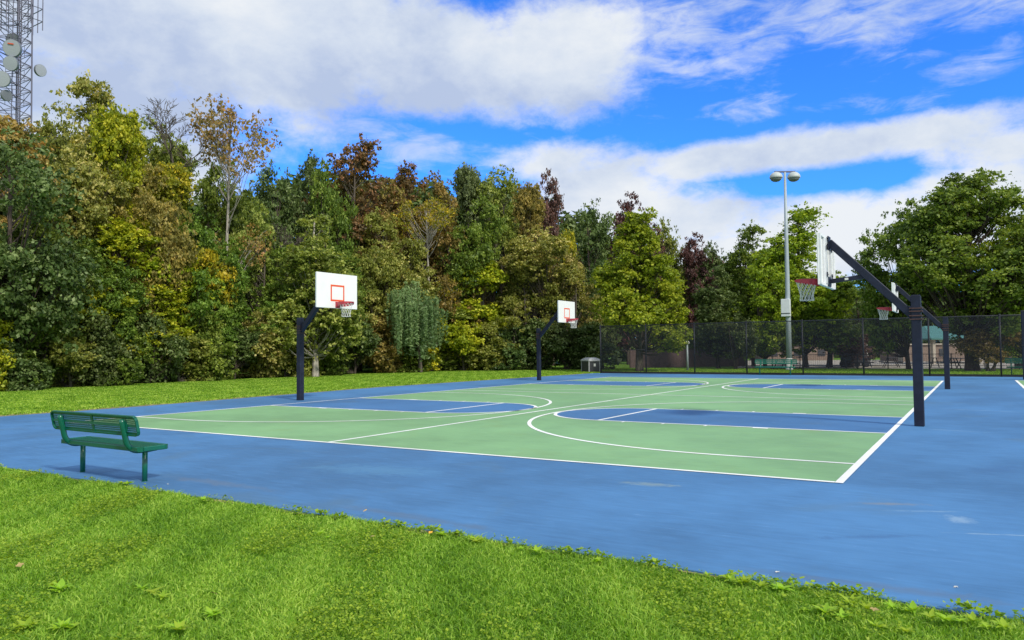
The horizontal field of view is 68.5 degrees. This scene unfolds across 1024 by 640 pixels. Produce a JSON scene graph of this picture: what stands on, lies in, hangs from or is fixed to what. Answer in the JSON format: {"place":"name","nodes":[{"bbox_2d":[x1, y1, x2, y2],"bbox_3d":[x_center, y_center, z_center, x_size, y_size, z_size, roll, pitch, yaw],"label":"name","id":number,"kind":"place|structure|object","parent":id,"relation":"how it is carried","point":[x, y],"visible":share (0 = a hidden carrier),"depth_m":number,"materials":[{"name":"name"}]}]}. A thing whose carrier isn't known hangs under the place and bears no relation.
{"place":"outdoors","nodes":[
{"label":"outdoors","id":0,"kind":"place"},
{"bbox_2d":[0,0,46,132],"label":"radio tower","id":1,"kind":"structure","parent":0,"point":[12,46],"depth_m":99.23,"materials":[{"name":"metal"}]},
{"bbox_2d":[0,370,628,415],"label":"grass","id":2,"kind":"structure","parent":0,"point":[87,396],"depth_m":33.17,"materials":[{"name":"green plant"}]},
{"bbox_2d":[0,358,1023,639],"bbox_3d":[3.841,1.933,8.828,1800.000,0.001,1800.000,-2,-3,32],"label":"ground","id":3,"kind":"structure","parent":0,"point":[624,364],"depth_m":5.06,"materials":[{"name":"green plant"}]},
{"bbox_2d":[0,318,17,390],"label":"shrub","id":4,"kind":"object","parent":3,"relation":"on","point":[6,327],"visible":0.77,"depth_m":32.75,"materials":[{"name":"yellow plant"}]},
{"bbox_2d":[0,331,59,390],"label":"shrub","id":5,"kind":"object","parent":3,"relation":"on","point":[18,374],"visible":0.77,"depth_m":33.19,"materials":[{"name":"green plant"}]},
{"bbox_2d":[0,112,59,227],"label":"tree","id":6,"kind":"object","parent":3,"relation":"on","point":[15,136],"visible":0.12,"depth_m":43.17,"materials":[{"name":"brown plant"}]},
{"bbox_2d":[11,318,87,387],"bbox_3d":[-22.093,1.473,35.118,2.809,3.708,3.858,-1,-2,18],"label":"shrub","id":7,"kind":"object","parent":3,"relation":"on","point":[35,342],"visible":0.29,"depth_m":34.69,"materials":[{"name":"green plant"}]},
{"bbox_2d":[0,125,105,357],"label":"tree","id":8,"kind":"object","parent":3,"relation":"on","point":[15,298],"visible":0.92,"depth_m":34.00,"materials":[{"name":"green plant"}]},
{"bbox_2d":[0,205,109,372],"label":"tree","id":9,"kind":"object","parent":3,"relation":"on","point":[55,234],"visible":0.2,"depth_m":36.50,"materials":[{"name":"green plant"}]},
{"bbox_2d":[28,100,93,231],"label":"tree","id":10,"kind":"object","parent":3,"relation":"on","point":[49,132],"visible":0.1,"depth_m":51.26,"materials":[{"name":"green plant"}]},
{"bbox_2d":[5,143,133,380],"bbox_3d":[-22.780,-2.911,39.022,4.758,12.786,6.209,-2,-3,35],"label":"tree","id":11,"kind":"object","parent":3,"relation":"on","point":[94,210],"visible":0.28,"depth_m":38.85,"materials":[{"name":"green plant"}]},
{"bbox_2d":[36,336,102,386],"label":"shrub","id":12,"kind":"object","parent":3,"relation":"on","point":[60,359],"visible":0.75,"depth_m":35.64,"materials":[{"name":"green plant"}]},
{"bbox_2d":[2,69,154,380],"bbox_3d":[-24.952,-5.699,44.169,8.836,18.904,9.217,-1,-2,10],"label":"tree","id":13,"kind":"object","parent":3,"relation":"on","point":[83,86],"visible":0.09,"depth_m":44.62,"materials":[{"name":"green plant"}]},
{"bbox_2d":[48,309,141,386],"bbox_3d":[-20.531,1.412,37.179,3.983,3.985,2.900,1,-3,-41],"label":"shrub","id":14,"kind":"object","parent":3,"relation":"on","point":[95,376],"visible":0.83,"depth_m":36.86,"materials":[{"name":"green plant"}]},
{"bbox_2d":[38,237,156,374],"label":"tree","id":15,"kind":"object","parent":3,"relation":"on","point":[123,281],"visible":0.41,"depth_m":38.34,"materials":[{"name":"green plant"}]},
{"bbox_2d":[68,279,149,360],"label":"tree","id":16,"kind":"object","parent":3,"relation":"on","point":[131,300],"visible":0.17,"depth_m":37.66,"materials":[{"name":"green plant"}]},
{"bbox_2d":[67,102,165,315],"bbox_3d":[-21.856,-4.289,42.250,5.012,15.820,4.957,-2,-3,24],"label":"tree","id":17,"kind":"object","parent":3,"relation":"on","point":[115,133],"visible":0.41,"depth_m":41.49,"materials":[{"name":"green plant"}]},
{"bbox_2d":[90,324,160,385],"bbox_3d":[-19.823,1.854,38.422,3.414,3.310,3.836,-1,-2,19],"label":"shrub","id":18,"kind":"object","parent":3,"relation":"on","point":[141,341],"visible":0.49,"depth_m":37.82,"materials":[{"name":"green plant"}]},
{"bbox_2d":[91,214,194,350],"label":"tree","id":19,"kind":"object","parent":3,"relation":"on","point":[120,237],"visible":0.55,"depth_m":40.12,"materials":[{"name":"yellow plant"}]},
{"bbox_2d":[93,164,199,331],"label":"tree","id":20,"kind":"object","parent":3,"relation":"on","point":[161,220],"visible":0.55,"depth_m":41.13,"materials":[{"name":"green plant"}]},
{"bbox_2d":[104,114,199,209],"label":"tree","id":21,"kind":"object","parent":3,"relation":"on","point":[157,154],"visible":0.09,"depth_m":48.23,"materials":[{"name":"green plant"}]},
{"bbox_2d":[120,313,190,382],"bbox_3d":[-19.288,1.561,40.475,4.165,3.926,3.033,0,-2,-10],"label":"shrub","id":22,"kind":"object","parent":3,"relation":"on","point":[155,371],"visible":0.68,"depth_m":40.12,"materials":[{"name":"green plant"}]},
{"bbox_2d":[130,160,214,380],"bbox_3d":[-19.855,-2.847,43.412,4.692,12.953,4.640,-1,-2,6],"label":"tree","id":23,"kind":"object","parent":3,"relation":"on","point":[182,183],"visible":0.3,"depth_m":43.47,"materials":[{"name":"green plant"}]},
{"bbox_2d":[129,247,227,381],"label":"tree","id":24,"kind":"object","parent":3,"relation":"on","point":[155,266],"visible":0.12,"depth_m":42.18,"materials":[{"name":"green plant"}]},
{"bbox_2d":[140,98,220,379],"bbox_3d":[-20.247,-4.947,45.677,4.408,17.312,3.424,1,-3,-39],"label":"bare tree","id":25,"kind":"object","parent":3,"relation":"on","point":[165,132],"visible":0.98,"depth_m":45.73,"materials":[{"name":"brown plant"}]},
{"bbox_2d":[150,328,213,381],"bbox_3d":[-18.523,2.030,42.111,4.058,3.224,3.611,1,-3,-40],"label":"shrub","id":26,"kind":"object","parent":3,"relation":"on","point":[195,366],"visible":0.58,"depth_m":41.94,"materials":[{"name":"green plant"}]},
{"bbox_2d":[176,309,240,380],"bbox_3d":[-17.868,1.500,43.491,4.403,4.285,3.206,-1,-2,21],"label":"shrub","id":27,"kind":"object","parent":3,"relation":"on","point":[207,332],"visible":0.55,"depth_m":42.91,"materials":[{"name":"green plant"}]},
{"bbox_2d":[176,238,242,337],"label":"tree","id":28,"kind":"object","parent":3,"relation":"on","point":[210,257],"visible":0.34,"depth_m":44.41,"materials":[{"name":"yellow plant"}]},
{"bbox_2d":[172,202,251,357],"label":"tree","id":29,"kind":"object","parent":3,"relation":"on","point":[224,312],"visible":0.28,"depth_m":44.75,"materials":[{"name":"green plant"}]},
{"bbox_2d":[174,248,288,366],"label":"tree","id":30,"kind":"object","parent":3,"relation":"on","point":[269,303],"visible":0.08,"depth_m":46.70,"materials":[{"name":"green plant"}]},
{"bbox_2d":[185,93,282,283],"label":"tree","id":31,"kind":"object","parent":3,"relation":"on","point":[222,145],"visible":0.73,"depth_m":46.74,"materials":[{"name":"brown plant"}]},
{"bbox_2d":[194,156,275,284],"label":"tree","id":32,"kind":"object","parent":3,"relation":"on","point":[211,195],"visible":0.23,"depth_m":52.45,"materials":[{"name":"green plant"}]},
{"bbox_2d":[210,324,266,379],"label":"shrub","id":33,"kind":"object","parent":3,"relation":"on","point":[243,349],"visible":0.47,"depth_m":45.36,"materials":[{"name":"green plant"}]},
{"bbox_2d":[215,201,302,369],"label":"tree","id":34,"kind":"object","parent":3,"relation":"on","point":[258,219],"visible":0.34,"depth_m":49.12,"materials":[{"name":"green plant"}]},
{"bbox_2d":[232,311,293,377],"bbox_3d":[-15.557,1.560,47.378,3.384,4.447,4.647,1,-3,-38],"label":"shrub","id":35,"kind":"object","parent":3,"relation":"on","point":[267,365],"visible":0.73,"depth_m":46.79,"materials":[{"name":"green plant"}]},
{"bbox_2d":[236,242,321,376],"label":"tree","id":36,"kind":"object","parent":3,"relation":"on","point":[285,291],"visible":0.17,"depth_m":48.84,"materials":[{"name":"green plant"}]},
{"bbox_2d":[249,159,315,295],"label":"tree","id":37,"kind":"object","parent":3,"relation":"on","point":[264,189],"visible":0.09,"depth_m":59.31,"materials":[{"name":"green plant"}]},
{"bbox_2d":[248,214,368,376],"bbox_3d":[-13.170,-1.589,48.831,7.891,10.768,6.593,1,-3,-26],"label":"tree","id":38,"kind":"object","parent":3,"relation":"on","point":[326,328],"visible":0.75,"depth_m":47.58,"materials":[{"name":"green plant"}]},
{"bbox_2d":[282,148,340,273],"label":"tree","id":39,"kind":"object","parent":3,"relation":"on","point":[310,164],"visible":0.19,"depth_m":60.20,"materials":[{"name":"green plant"}]},
{"bbox_2d":[303,158,363,270],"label":"tree","id":40,"kind":"object","parent":3,"relation":"on","point":[330,204],"visible":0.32,"depth_m":58.52,"materials":[{"name":"green plant"}]},
{"bbox_2d":[319,248,369,373],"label":"tree","id":41,"kind":"object","parent":3,"relation":"on","point":[360,289],"visible":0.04,"depth_m":54.56,"materials":[{"name":"green plant"}]},
{"bbox_2d":[296,132,405,370],"bbox_3d":[-12.782,-5.755,63.010,9.016,20.316,10.121,-2,-3,39],"label":"tree","id":42,"kind":"object","parent":3,"relation":"on","point":[362,160],"visible":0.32,"depth_m":62.78,"materials":[{"name":"brown plant"}]},
{"bbox_2d":[316,165,393,369],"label":"tree","id":43,"kind":"object","parent":3,"relation":"on","point":[343,190],"visible":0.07,"depth_m":65.26,"materials":[{"name":"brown plant"}]},
{"bbox_2d":[333,317,383,373],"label":"shrub","id":44,"kind":"object","parent":3,"relation":"on","point":[367,347],"visible":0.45,"depth_m":53.29,"materials":[{"name":"green plant"}]},
{"bbox_2d":[346,314,404,372],"bbox_3d":[-9.604,1.786,55.600,3.845,4.556,5.281,-2,-3,24],"label":"shrub","id":45,"kind":"object","parent":3,"relation":"on","point":[381,361],"visible":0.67,"depth_m":55.09,"materials":[{"name":"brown plant"}]},
{"bbox_2d":[345,206,428,365],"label":"tree","id":46,"kind":"object","parent":3,"relation":"on","point":[383,270],"visible":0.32,"depth_m":57.39,"materials":[{"name":"green plant"}]},
{"bbox_2d":[358,177,433,285],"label":"tree","id":47,"kind":"object","parent":3,"relation":"on","point":[389,239],"visible":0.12,"depth_m":61.81,"materials":[{"name":"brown plant"}]},
{"bbox_2d":[360,240,443,359],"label":"tree","id":48,"kind":"object","parent":3,"relation":"on","point":[420,278],"visible":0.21,"depth_m":57.95,"materials":[{"name":"green plant"}]},
{"bbox_2d":[380,159,442,301],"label":"tree","id":49,"kind":"object","parent":3,"relation":"on","point":[408,184],"visible":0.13,"depth_m":64.28,"materials":[{"name":"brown plant"}]},
{"bbox_2d":[386,334,436,372],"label":"shrub","id":50,"kind":"object","parent":3,"relation":"on","point":[408,361],"visible":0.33,"depth_m":56.15,"materials":[{"name":"green plant"}]},
{"bbox_2d":[384,281,448,371],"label":"willow tree","id":51,"kind":"object","parent":3,"relation":"on","point":[417,322],"visible":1,"depth_m":54.70,"materials":[{"name":"green plant"}]},
{"bbox_2d":[388,196,461,346],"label":"tree","id":52,"kind":"object","parent":3,"relation":"on","point":[435,221],"visible":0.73,"depth_m":60.74,"materials":[{"name":"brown plant"}]},
{"bbox_2d":[398,170,459,273],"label":"tree","id":53,"kind":"object","parent":3,"relation":"on","point":[440,190],"visible":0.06,"depth_m":65.38,"materials":[{"name":"green plant"}]},
{"bbox_2d":[428,305,474,370],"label":"vine covered tree","id":54,"kind":"object","parent":3,"relation":"on","point":[459,314],"visible":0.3,"depth_m":59.72,"materials":[{"name":"green plant"}]},
{"bbox_2d":[419,216,489,343],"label":"tree","id":55,"kind":"object","parent":3,"relation":"on","point":[447,242],"visible":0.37,"depth_m":61.45,"materials":[{"name":"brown plant"}]},
{"bbox_2d":[438,318,487,370],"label":"shrub","id":56,"kind":"object","parent":3,"relation":"on","point":[459,340],"visible":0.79,"depth_m":58.57,"materials":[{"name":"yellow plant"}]},
{"bbox_2d":[451,161,501,302],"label":"tree","id":57,"kind":"object","parent":3,"relation":"on","point":[465,181],"visible":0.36,"depth_m":67.59,"materials":[{"name":"green plant"}]},
{"bbox_2d":[0,129,957,372],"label":"woods","id":58,"kind":"object","parent":3,"relation":"on","point":[569,221],"visible":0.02,"depth_m":80.62,"materials":[{"name":"green plant"}]},
{"bbox_2d":[454,258,508,369],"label":"vine covered tree","id":59,"kind":"object","parent":3,"relation":"on","point":[490,313],"visible":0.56,"depth_m":61.03,"materials":[{"name":"green plant"}]},
{"bbox_2d":[433,194,538,341],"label":"tree","id":60,"kind":"object","parent":3,"relation":"on","point":[489,233],"visible":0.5,"depth_m":61.62,"materials":[{"name":"green plant"}]},
{"bbox_2d":[458,321,522,370],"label":"shrub","id":61,"kind":"object","parent":3,"relation":"on","point":[490,331],"visible":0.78,"depth_m":59.07,"materials":[{"name":"green plant"}]},
{"bbox_2d":[467,163,522,330],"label":"tree","id":62,"kind":"object","parent":3,"relation":"on","point":[504,212],"visible":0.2,"depth_m":68.77,"materials":[{"name":"green plant"}]},
{"bbox_2d":[486,319,541,369],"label":"shrub","id":63,"kind":"object","parent":3,"relation":"on","point":[517,352],"visible":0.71,"depth_m":59.70,"materials":[{"name":"green plant"}]},
{"bbox_2d":[505,181,557,363],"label":"tree","id":64,"kind":"object","parent":3,"relation":"on","point":[530,207],"visible":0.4,"depth_m":66.98,"materials":[{"name":"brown plant"}]},
{"bbox_2d":[493,256,576,369],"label":"tree","id":65,"kind":"object","parent":3,"relation":"on","point":[512,321],"visible":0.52,"depth_m":61.72,"materials":[{"name":"green plant"}]},
{"bbox_2d":[493,225,584,355],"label":"tree","id":66,"kind":"object","parent":3,"relation":"on","point":[520,252],"visible":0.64,"depth_m":61.36,"materials":[{"name":"green plant"}]},
{"bbox_2d":[513,318,568,369],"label":"shrub","id":67,"kind":"object","parent":3,"relation":"on","point":[547,360],"visible":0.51,"depth_m":60.73,"materials":[{"name":"green plant"}]},
{"bbox_2d":[518,168,583,365],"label":"tree","id":68,"kind":"object","parent":3,"relation":"on","point":[553,209],"visible":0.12,"depth_m":75.70,"materials":[{"name":"brown plant"}]},
{"bbox_2d":[534,320,590,368],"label":"shrub","id":69,"kind":"object","parent":3,"relation":"on","point":[559,329],"visible":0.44,"depth_m":60.11,"materials":[{"name":"green plant"}]},
{"bbox_2d":[537,246,606,336],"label":"tree","id":70,"kind":"object","parent":3,"relation":"on","point":[585,299],"visible":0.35,"depth_m":62.73,"materials":[{"name":"green plant"}]},
{"bbox_2d":[558,198,621,353],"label":"tree","id":71,"kind":"object","parent":3,"relation":"on","point":[588,221],"visible":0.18,"depth_m":76.21,"materials":[{"name":"green plant"}]},
{"bbox_2d":[560,321,620,368],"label":"shrub","id":72,"kind":"object","parent":3,"relation":"on","point":[591,346],"visible":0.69,"depth_m":59.70,"materials":[{"name":"green plant"}]},
{"bbox_2d":[566,276,622,355],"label":"tree","id":73,"kind":"object","parent":3,"relation":"on","point":[608,327],"visible":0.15,"depth_m":63.47,"materials":[{"name":"green plant"}]},
{"bbox_2d":[604,191,665,364],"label":"tree","id":74,"kind":"object","parent":3,"relation":"on","point":[629,207],"visible":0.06,"depth_m":78.56,"materials":[{"name":"green plant"}]},
{"bbox_2d":[585,207,692,371],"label":"maple tree","id":75,"kind":"object","parent":3,"relation":"on","point":[628,284],"visible":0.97,"depth_m":53.47,"materials":[{"name":"green plant"}]},
{"bbox_2d":[281,505,1023,620],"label":"edge weeds","id":76,"kind":"object","parent":3,"relation":"on","point":[986,609],"visible":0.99,"depth_m":5.00,"materials":[{"name":"green plant"}]},
{"bbox_2d":[653,217,693,344],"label":"tree","id":77,"kind":"object","parent":3,"relation":"on","point":[671,245],"visible":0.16,"depth_m":80.50,"materials":[{"name":"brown plant"}]},
{"bbox_2d":[629,348,744,367],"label":"board fence","id":78,"kind":"object","parent":3,"relation":"on","point":[663,361],"visible":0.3,"depth_m":65.81,"materials":[{"name":"brown wood"}]},
{"bbox_2d":[670,231,723,348],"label":"tree","id":79,"kind":"object","parent":3,"relation":"on","point":[690,255],"visible":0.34,"depth_m":78.63,"materials":[{"name":"brown plant"}]},
{"bbox_2d":[687,240,739,317],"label":"tree","id":80,"kind":"object","parent":3,"relation":"on","point":[711,253],"visible":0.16,"depth_m":77.48,"materials":[{"name":"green plant"}]},
{"bbox_2d":[687,265,754,367],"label":"tree","id":81,"kind":"object","parent":3,"relation":"on","point":[705,302],"visible":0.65,"depth_m":60.15,"materials":[{"name":"green plant"}]},
{"bbox_2d":[711,316,761,368],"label":"tree","id":82,"kind":"object","parent":3,"relation":"on","point":[741,341],"visible":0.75,"depth_m":57.14,"materials":[{"name":"green plant"}]},
{"bbox_2d":[715,219,773,364],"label":"tree","id":83,"kind":"object","parent":3,"relation":"on","point":[734,263],"visible":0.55,"depth_m":66.35,"materials":[{"name":"green plant"}]},
{"bbox_2d":[718,249,810,364],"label":"tree","id":84,"kind":"object","parent":3,"relation":"on","point":[768,298],"visible":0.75,"depth_m":58.78,"materials":[{"name":"green plant"}]},
{"bbox_2d":[769,171,799,369],"bbox_3d":[19.744,-3.557,54.003,2.198,14.380,0.923,-1,-2,0],"label":"light pole","id":85,"kind":"object","parent":3,"relation":"on","point":[777,176],"visible":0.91,"depth_m":53.89,"materials":[{"name":"grey metal"}]},
{"bbox_2d":[743,201,861,366],"bbox_3d":[24.338,-2.886,62.124,9.823,13.763,9.417,1,-3,-32],"label":"tree","id":86,"kind":"object","parent":3,"relation":"on","point":[800,242],"visible":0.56,"depth_m":60.18,"materials":[{"name":"green plant"}]},
{"bbox_2d":[600,314,1022,376],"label":"fence","id":87,"kind":"object","parent":3,"relation":"on","point":[1000,374],"visible":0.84,"depth_m":43.68,"materials":[{"name":"black metal"}]},
{"bbox_2d":[792,274,865,366],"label":"tree","id":88,"kind":"object","parent":3,"relation":"on","point":[852,288],"visible":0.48,"depth_m":58.73,"materials":[{"name":"green plant"}]},
{"bbox_2d":[745,353,1022,368],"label":"fence","id":89,"kind":"object","parent":3,"relation":"on","point":[828,365],"visible":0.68,"depth_m":55.73,"materials":[{"name":"black metal"}]},
{"bbox_2d":[850,197,952,368],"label":"tree","id":90,"kind":"object","parent":3,"relation":"on","point":[889,241],"visible":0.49,"depth_m":53.26,"materials":[{"name":"green plant"}]},
{"bbox_2d":[889,167,1023,370],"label":"maple tree","id":91,"kind":"object","parent":3,"relation":"on","point":[952,211],"visible":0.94,"depth_m":47.02,"materials":[{"name":"green plant"}]},
{"bbox_2d":[949,327,1021,371],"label":"tree","id":92,"kind":"object","parent":3,"relation":"on","point":[983,348],"visible":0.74,"depth_m":46.63,"materials":[{"name":"green plant"}]},
{"bbox_2d":[971,205,1023,357],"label":"tree","id":93,"kind":"object","parent":3,"relation":"on","point":[993,242],"visible":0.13,"depth_m":47.35,"materials":[{"name":"green plant"}]},
{"bbox_2d":[0,373,1023,621],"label":"court pavement","id":94,"kind":"structure","parent":0,"point":[930,513],"depth_m":8.36,"materials":[{"name":"blue paint"}]},
{"bbox_2d":[50,410,167,481],"bbox_3d":[-5.224,1.617,9.727,1.998,0.862,0.535,-2,-3,33],"label":"park bench","id":95,"kind":"object","parent":94,"relation":"on","point":[125,443],"visible":1,"depth_m":9.55,"materials":[{"name":"green metal"}]},
{"bbox_2d":[295,272,356,399],"bbox_3d":[-5.918,0.578,24.586,1.659,4.108,2.302,1,-3,-35],"label":"basketball hoop","id":96,"kind":"object","parent":94,"relation":"on","point":[333,290],"visible":1,"depth_m":24.43,"materials":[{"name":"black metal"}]},
{"bbox_2d":[95,377,940,480],"bbox_3d":[4.785,2.598,26.153,16.642,0.001,30.480,-2,-3,32],"label":"green playing surface","id":97,"kind":"object","parent":94,"relation":"on","point":[513,435],"visible":0.8,"depth_m":15.77,"materials":[{"name":"paint"}]},
{"bbox_2d":[85,377,1023,482],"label":"court lines","id":98,"kind":"object","parent":97,"relation":"on","point":[844,477],"visible":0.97,"depth_m":15.33,"materials":[{"name":"white paint"}]},
{"bbox_2d":[277,381,935,432],"bbox_3d":[4.852,2.599,26.262,16.642,0.001,19.062,-2,-3,32],"label":"blue key surface","id":99,"kind":"object","parent":97,"relation":"on","point":[877,424],"visible":0.95,"depth_m":18.82,"materials":[{"name":"paint"}]},
{"bbox_2d":[536,300,577,379],"bbox_3d":[2.524,1.093,39.227,1.659,4.108,2.302,1,-3,-35],"label":"basketball hoop","id":100,"kind":"object","parent":94,"relation":"on","point":[565,313],"visible":1,"depth_m":39.20,"materials":[{"name":"black metal"}]},
{"bbox_2d":[794,232,924,426],"bbox_3d":[7.026,0.178,15.581,1.659,3.950,2.302,1,-3,-35],"label":"basketball hoop","id":101,"kind":"object","parent":94,"relation":"on","point":[828,248],"visible":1,"depth_m":15.33,"materials":[{"name":"black metal"}]},
{"bbox_2d":[876,282,949,388],"bbox_3d":[15.086,0.588,28.544,1.659,4.029,2.302,1,-3,-35],"label":"basketball hoop","id":102,"kind":"object","parent":94,"relation":"on","point":[943,327],"visible":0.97,"depth_m":28.12,"materials":[{"name":"black metal"}]},
{"bbox_2d":[0,0,1023,337],"label":"sky","id":103,"kind":"structure","parent":0,"point":[689,107],"materials":[{"name":"blue"}]},
{"bbox_2d":[514,368,1022,374],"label":"grass","id":104,"kind":"structure","parent":0,"point":[756,370],"depth_m":51.61,"materials":[{"name":"green plant"}]},
{"bbox_2d":[738,360,1014,368],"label":"path","id":105,"kind":"structure","parent":0,"point":[874,363],"depth_m":66.30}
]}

